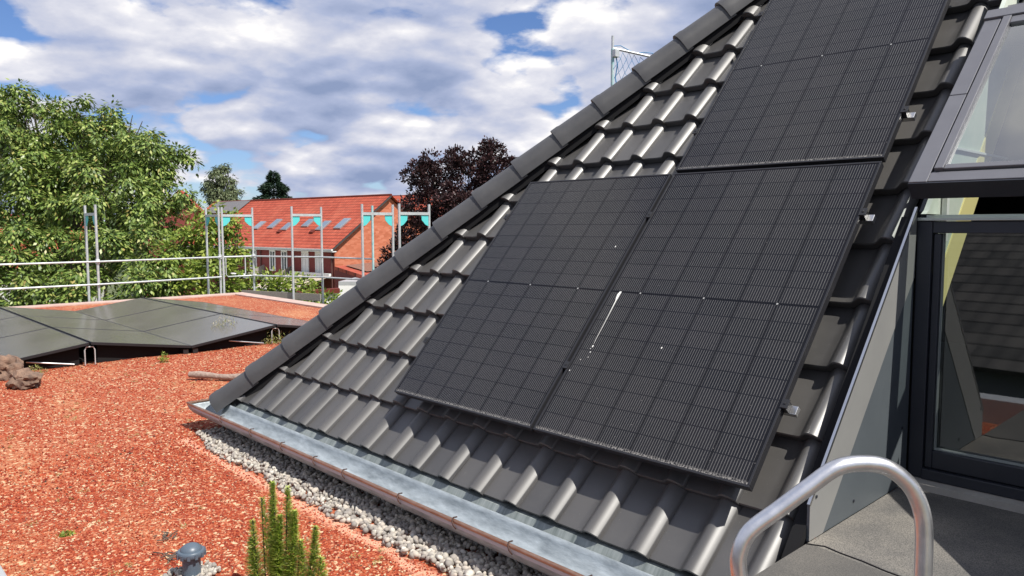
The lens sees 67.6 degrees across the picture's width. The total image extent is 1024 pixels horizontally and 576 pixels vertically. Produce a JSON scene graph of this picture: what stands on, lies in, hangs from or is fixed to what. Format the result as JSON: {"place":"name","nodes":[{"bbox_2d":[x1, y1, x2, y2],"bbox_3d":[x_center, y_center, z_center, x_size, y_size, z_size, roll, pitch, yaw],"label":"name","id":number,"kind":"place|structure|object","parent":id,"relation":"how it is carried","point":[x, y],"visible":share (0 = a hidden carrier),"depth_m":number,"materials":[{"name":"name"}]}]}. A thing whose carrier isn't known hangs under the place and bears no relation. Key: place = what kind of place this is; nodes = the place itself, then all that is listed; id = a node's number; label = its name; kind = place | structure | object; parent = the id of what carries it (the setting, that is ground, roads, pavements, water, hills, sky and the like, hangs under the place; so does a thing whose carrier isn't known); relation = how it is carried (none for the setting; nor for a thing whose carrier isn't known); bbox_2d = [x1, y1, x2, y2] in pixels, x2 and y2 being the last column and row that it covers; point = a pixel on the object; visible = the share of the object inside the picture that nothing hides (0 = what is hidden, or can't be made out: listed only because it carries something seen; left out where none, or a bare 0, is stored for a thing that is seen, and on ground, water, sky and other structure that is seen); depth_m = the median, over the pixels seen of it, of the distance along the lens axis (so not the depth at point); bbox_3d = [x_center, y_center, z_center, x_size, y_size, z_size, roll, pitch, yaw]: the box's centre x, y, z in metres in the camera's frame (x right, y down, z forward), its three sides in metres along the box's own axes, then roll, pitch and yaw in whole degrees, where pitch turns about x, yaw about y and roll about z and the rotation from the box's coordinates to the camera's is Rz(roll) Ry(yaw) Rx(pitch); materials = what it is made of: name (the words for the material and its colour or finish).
{"place":"outdoors","nodes":[
{"label":"outdoors","id":0,"kind":"place"},
{"bbox_2d":[0,214,104,301],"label":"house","id":1,"kind":"structure","parent":0,"point":[102,294],"depth_m":45.70,"materials":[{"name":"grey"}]},
{"bbox_2d":[104,250,145,299],"bbox_3d":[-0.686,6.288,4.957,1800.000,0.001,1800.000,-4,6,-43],"label":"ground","id":2,"kind":"structure","parent":0,"point":[112,286],"depth_m":83.40,"materials":[{"name":"green plant"}]},
{"bbox_2d":[0,78,205,299],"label":"walnut tree","id":3,"kind":"object","parent":2,"relation":"on","point":[45,180],"visible":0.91,"depth_m":23.92,"materials":[{"name":"green plant"}]},
{"bbox_2d":[0,213,206,306],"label":"hedge","id":4,"kind":"object","parent":2,"relation":"on","point":[115,245],"visible":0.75,"depth_m":20.89,"materials":[{"name":"green plant"}]},
{"bbox_2d":[98,215,142,256],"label":"woods","id":5,"kind":"object","parent":2,"relation":"on","point":[120,230],"visible":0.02,"depth_m":161.46,"materials":[{"name":"green plant"}]},
{"bbox_2d":[0,292,327,575],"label":"flat roofed building","id":6,"kind":"structure","parent":2,"relation":"on","point":[277,299],"depth_m":15.17,"materials":[{"name":"grey metal"}]},
{"bbox_2d":[0,295,898,575],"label":"gravel roof surface","id":7,"kind":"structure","parent":6,"relation":"on","point":[204,387],"depth_m":4.60,"materials":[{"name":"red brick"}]},
{"bbox_2d":[0,354,23,380],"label":"boulder","id":8,"kind":"object","parent":7,"relation":"on","point":[10,365],"visible":0.75,"depth_m":7.55,"materials":[{"name":"brown stone"}]},
{"bbox_2d":[5,367,43,389],"bbox_3d":[-4.597,0.852,7.225,0.316,0.190,0.344,-4,6,-43],"label":"boulder","id":9,"kind":"object","parent":7,"relation":"on","point":[24,378],"visible":1,"depth_m":7.14,"materials":[{"name":"brown stone"}]},
{"bbox_2d":[29,364,47,372],"bbox_3d":[-4.925,0.846,7.875,0.290,0.123,0.233,1,5,13],"label":"weed","id":10,"kind":"object","parent":7,"relation":"on","point":[39,367],"visible":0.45,"depth_m":7.91,"materials":[{"name":"green plant"}]},
{"bbox_2d":[56,530,75,537],"bbox_3d":[-2.190,1.209,3.754,0.088,0.043,0.086,-4,6,-43],"label":"sedum cushion","id":11,"kind":"object","parent":7,"relation":"on","point":[62,533],"visible":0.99,"depth_m":3.75,"materials":[{"name":"green plant"}]},
{"bbox_2d":[23,344,188,369],"bbox_3d":[-6.405,0.591,10.271,2.120,0.207,5.177,-4,6,-43],"label":"panel stand","id":12,"kind":"object","parent":7,"relation":"on","point":[94,353],"visible":0.3,"depth_m":8.59,"materials":[{"name":"metal"}]},
{"bbox_2d":[0,309,18,319],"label":"solar panel","id":13,"kind":"object","parent":12,"relation":"on","point":[4,314],"visible":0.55,"depth_m":11.07,"materials":[{"name":"black"}]},
{"bbox_2d":[0,316,49,337],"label":"solar panel","id":14,"kind":"object","parent":12,"relation":"on","point":[12,326],"visible":0.8,"depth_m":9.91,"materials":[{"name":"black"}]},
{"bbox_2d":[0,328,88,359],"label":"solar panel","id":15,"kind":"object","parent":12,"relation":"on","point":[34,344],"visible":1,"depth_m":8.58,"materials":[{"name":"black"}]},
{"bbox_2d":[0,307,102,319],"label":"solar panel","id":16,"kind":"object","parent":12,"relation":"on","point":[21,312],"visible":0.66,"depth_m":11.80,"materials":[{"name":"black"}]},
{"bbox_2d":[22,316,139,330],"bbox_3d":[-5.982,0.504,10.613,1.085,0.031,1.700,7,-1,-44],"label":"solar panel","id":17,"kind":"object","parent":12,"relation":"on","point":[50,322],"visible":0.68,"depth_m":10.54,"materials":[{"name":"black"}]},
{"bbox_2d":[52,327,190,347],"bbox_3d":[-4.800,0.604,9.365,1.085,0.031,1.700,7,-1,-44],"label":"solar panel","id":18,"kind":"object","parent":12,"relation":"on","point":[115,337],"visible":0.89,"depth_m":9.17,"materials":[{"name":"black"}]},
{"bbox_2d":[157,351,168,362],"bbox_3d":[-3.885,0.778,8.521,0.136,0.155,0.146,-2,5,-27],"label":"weed","id":19,"kind":"object","parent":7,"relation":"on","point":[162,358],"visible":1,"depth_m":8.51,"materials":[{"name":"green plant"}]},
{"bbox_2d":[153,530,177,560],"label":"twig litter","id":20,"kind":"object","parent":7,"relation":"on","point":[173,553],"visible":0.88,"depth_m":3.54,"materials":[{"name":"brown plant"}]},
{"bbox_2d":[7,359,385,575],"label":"sedum sprouts","id":21,"kind":"object","parent":7,"relation":"on","point":[175,490],"visible":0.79,"depth_m":4.39,"materials":[{"name":"green plant"}]},
{"bbox_2d":[188,371,240,380],"bbox_3d":[-2.818,0.870,7.549,0.792,0.083,0.079,1,5,9],"label":"log","id":22,"kind":"object","parent":7,"relation":"on","point":[202,375],"visible":0.63,"depth_m":7.55,"materials":[{"name":"brown wood"}]},
{"bbox_2d":[0,343,446,575],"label":"loose brick chips","id":23,"kind":"object","parent":7,"relation":"on","point":[96,483],"visible":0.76,"depth_m":4.46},
{"bbox_2d":[187,327,297,352],"bbox_3d":[-4.827,0.467,11.755,2.120,0.207,5.177,-4,6,-43],"label":"panel stand","id":24,"kind":"object","parent":7,"relation":"on","point":[254,338],"visible":0.22,"depth_m":9.68,"materials":[{"name":"metal"}]},
{"bbox_2d":[76,298,174,319],"bbox_3d":[-6.381,0.346,12.598,1.085,0.031,1.700,-16,14,-42],"label":"solar panel","id":25,"kind":"object","parent":24,"relation":"on","point":[121,309],"visible":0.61,"depth_m":12.54,"materials":[{"name":"black"}]},
{"bbox_2d":[106,305,218,330],"bbox_3d":[-5.199,0.446,11.350,1.085,0.031,1.700,-16,14,-42],"label":"solar panel","id":26,"kind":"object","parent":24,"relation":"on","point":[159,318],"visible":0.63,"depth_m":11.29,"materials":[{"name":"black"}]},
{"bbox_2d":[145,298,238,308],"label":"solar panel","id":27,"kind":"object","parent":24,"relation":"on","point":[182,302],"visible":0.6,"depth_m":13.29,"materials":[{"name":"black"}]},
{"bbox_2d":[144,314,275,347],"bbox_3d":[-4.017,0.546,10.102,1.085,0.031,1.700,-16,14,-42],"label":"solar panel","id":28,"kind":"object","parent":24,"relation":"on","point":[196,333],"visible":0.92,"depth_m":9.96,"materials":[{"name":"black"}]},
{"bbox_2d":[211,313,236,328],"bbox_3d":[-3.795,0.536,10.169,0.493,0.410,0.488,1,5,12],"label":"dry herb","id":29,"kind":"object","parent":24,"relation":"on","point":[223,321],"visible":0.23,"depth_m":10.14,"materials":[{"name":"beige plant"}]},
{"bbox_2d":[180,305,288,317],"bbox_3d":[-4.404,0.381,12.098,1.085,0.031,1.700,7,-1,-44],"label":"solar panel","id":30,"kind":"object","parent":24,"relation":"on","point":[230,311],"visible":0.62,"depth_m":12.04,"materials":[{"name":"black"}]},
{"bbox_2d":[224,314,307,327],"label":"solar panel","id":31,"kind":"object","parent":24,"relation":"on","point":[285,322],"visible":0.52,"depth_m":10.73,"materials":[{"name":"black"}]},
{"bbox_2d":[261,327,289,344],"bbox_3d":[-3.095,0.636,10.145,0.768,0.232,0.767,-4,6,-43],"label":"sedum cushion","id":32,"kind":"object","parent":7,"relation":"on","point":[275,333],"visible":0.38,"depth_m":9.96,"materials":[{"name":"green plant"}]},
{"bbox_2d":[244,481,328,575],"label":"rosemary bush","id":33,"kind":"object","parent":7,"relation":"on","point":[279,564],"visible":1,"depth_m":3.10,"materials":[{"name":"green plant"}]},
{"bbox_2d":[162,426,548,575],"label":"pebble strip","id":34,"kind":"object","parent":7,"relation":"on","point":[394,524],"visible":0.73,"depth_m":3.95,"materials":[{"name":"grey gravel"}]},
{"bbox_2d":[176,542,205,575],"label":"vent pipe","id":35,"kind":"object","parent":34,"relation":"on","point":[189,555],"visible":1,"depth_m":3.28,"materials":[{"name":"grey plastic"}]},
{"bbox_2d":[186,0,1023,575],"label":"tiled house","id":36,"kind":"structure","parent":6,"relation":"on","point":[914,364],"depth_m":3.77,"materials":[{"name":"tile"}]},
{"bbox_2d":[423,337,799,417],"bbox_3d":[0.299,0.447,3.832,0.095,0.164,2.363,-4,6,-43],"label":"mounting rail","id":37,"kind":"object","parent":36,"relation":"attached to","point":[788,408],"visible":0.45,"depth_m":2.98,"materials":[{"name":"silver metal"}]},
{"bbox_2d":[394,174,671,431],"bbox_3d":[0.114,-0.010,4.427,1.134,1.691,0.035,5,-35,46],"label":"solar panel","id":38,"kind":"object","parent":37,"relation":"attached to","point":[502,343],"visible":0.86,"depth_m":4.34,"materials":[{"name":"black"}]},
{"bbox_2d":[533,161,883,491],"bbox_3d":[0.863,0.053,3.636,1.261,1.691,0.035,5,-35,46],"label":"solar panel","id":39,"kind":"object","parent":37,"relation":"attached to","point":[691,352],"visible":1,"depth_m":3.49,"materials":[{"name":"black"}]},
{"bbox_2d":[503,208,875,223],"bbox_3d":[0.784,-0.339,4.229,0.095,0.164,2.363,-4,6,-43],"label":"mounting rail","id":40,"kind":"object","parent":36,"relation":"attached to","point":[866,217],"visible":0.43,"depth_m":3.38,"materials":[{"name":"silver metal"}]},
{"bbox_2d":[692,106,916,135],"bbox_3d":[1.497,-0.817,4.069,0.095,0.164,1.209,-4,6,-43],"label":"mounting rail","id":41,"kind":"object","parent":36,"relation":"attached to","point":[908,116],"visible":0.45,"depth_m":3.63,"materials":[{"name":"silver metal"}]},
{"bbox_2d":[676,0,950,172],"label":"solar panel","id":42,"kind":"object","parent":41,"relation":"attached to","point":[814,82],"visible":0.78,"depth_m":4.12,"materials":[{"name":"black"}]},
{"bbox_2d":[908,214,1023,500],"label":"balcony window","id":43,"kind":"structure","parent":36,"relation":"in","point":[926,461],"depth_m":3.26,"materials":[{"name":"black metal"}]},
{"bbox_2d":[908,3,1023,217],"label":"roof window","id":44,"kind":"structure","parent":36,"relation":"in","point":[997,178],"depth_m":3.19,"materials":[{"name":"grey metal"}]},
{"bbox_2d":[755,487,1023,575],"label":"terrace floor","id":45,"kind":"structure","parent":6,"relation":"on","point":[973,539],"depth_m":2.71,"materials":[{"name":"concrete"}]},
{"bbox_2d":[730,455,933,575],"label":"ladder handrail","id":46,"kind":"object","parent":45,"relation":"on","point":[752,529],"visible":1,"depth_m":1.78,"materials":[{"name":"metal"}]},
{"bbox_2d":[806,543,899,575],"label":"felt seam","id":47,"kind":"object","parent":45,"relation":"on","point":[853,558],"visible":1,"depth_m":2.59,"materials":[{"name":"black"}]},
{"bbox_2d":[143,189,209,295],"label":"tree","id":48,"kind":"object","parent":2,"relation":"on","point":[180,221],"depth_m":67.87,"materials":[{"name":"green plant"}]},
{"bbox_2d":[151,199,260,296],"bbox_3d":[-8.726,1.193,21.649,2.822,7.469,3.069,1,5,9],"label":"garden tree","id":49,"kind":"object","parent":2,"relation":"on","point":[199,245],"visible":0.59,"depth_m":21.57,"materials":[{"name":"green plant"}]},
{"bbox_2d":[0,204,429,303],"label":"scaffold","id":50,"kind":"object","parent":2,"relation":"on","point":[365,220],"visible":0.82,"depth_m":16.96,"materials":[{"name":"metal"}]},
{"bbox_2d":[198,163,246,207],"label":"birch tree","id":51,"kind":"object","parent":2,"relation":"on","point":[212,191],"visible":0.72,"depth_m":79.41,"materials":[{"name":"green plant"}]},
{"bbox_2d":[251,170,292,199],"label":"spruce tree","id":52,"kind":"object","parent":2,"relation":"on","point":[280,191],"visible":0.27,"depth_m":84.34,"materials":[{"name":"green plant"}]},
{"bbox_2d":[244,265,342,303],"bbox_3d":[-6.676,2.055,23.165,3.295,5.493,1.653,-1,5,-12],"label":"garden bush","id":53,"kind":"object","parent":2,"relation":"on","point":[274,284],"visible":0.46,"depth_m":22.86,"materials":[{"name":"green plant"}]},
{"bbox_2d":[187,194,425,293],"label":"row house","id":54,"kind":"structure","parent":2,"relation":"on","point":[341,220],"depth_m":58.17,"materials":[{"name":"orange brick"}]},
{"bbox_2d":[249,249,256,268],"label":"window","id":55,"kind":"structure","parent":54,"relation":"in","point":[255,250],"depth_m":61.08,"materials":[{"name":"white plastic"}]},
{"bbox_2d":[269,250,275,270],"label":"window","id":56,"kind":"structure","parent":54,"relation":"in","point":[272,260],"depth_m":59.34,"materials":[{"name":"white plastic"}]},
{"bbox_2d":[281,250,287,269],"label":"window","id":57,"kind":"structure","parent":54,"relation":"in","point":[284,260],"depth_m":58.26,"materials":[{"name":"white plastic"}]},
{"bbox_2d":[301,251,308,271],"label":"window","id":58,"kind":"structure","parent":54,"relation":"in","point":[304,261],"depth_m":56.43,"materials":[{"name":"white plastic"}]},
{"bbox_2d":[315,252,320,272],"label":"window","id":59,"kind":"structure","parent":54,"relation":"in","point":[317,260],"depth_m":55.33,"materials":[{"name":"white plastic"}]},
{"bbox_2d":[296,288,339,302],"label":"garden wall","id":60,"kind":"structure","parent":2,"relation":"on","point":[336,290],"depth_m":41.17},
{"bbox_2d":[335,262,378,287],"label":"annexe","id":61,"kind":"structure","parent":2,"relation":"on","point":[349,271],"depth_m":48.93,"materials":[{"name":"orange brick"}]},
{"bbox_2d":[392,195,458,215],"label":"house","id":62,"kind":"structure","parent":2,"relation":"on","point":[396,197],"depth_m":68.02,"materials":[{"name":"orange"}]},
{"bbox_2d":[374,135,516,268],"bbox_3d":[-1.108,-1.422,34.319,10.227,10.648,4.459,-2,5,-24],"label":"copper beech","id":63,"kind":"object","parent":2,"relation":"on","point":[488,162],"visible":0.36,"depth_m":33.25,"materials":[{"name":"purple plant"}]},
{"bbox_2d":[611,36,652,85],"bbox_3d":[2.217,1.043,11.474,1.584,9.386,0.119,-1,5,-7],"label":"scaffold","id":64,"kind":"object","parent":2,"relation":"on","point":[614,52],"visible":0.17,"depth_m":11.03,"materials":[{"name":"silver metal"}]},
{"bbox_2d":[339,277,359,295],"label":"garage","id":65,"kind":"structure","parent":0,"point":[345,285],"depth_m":43.12,"materials":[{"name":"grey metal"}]},
{"bbox_2d":[0,0,718,221],"label":"sky","id":66,"kind":"structure","parent":0,"point":[332,97],"materials":[{"name":"blue"}]}
]}

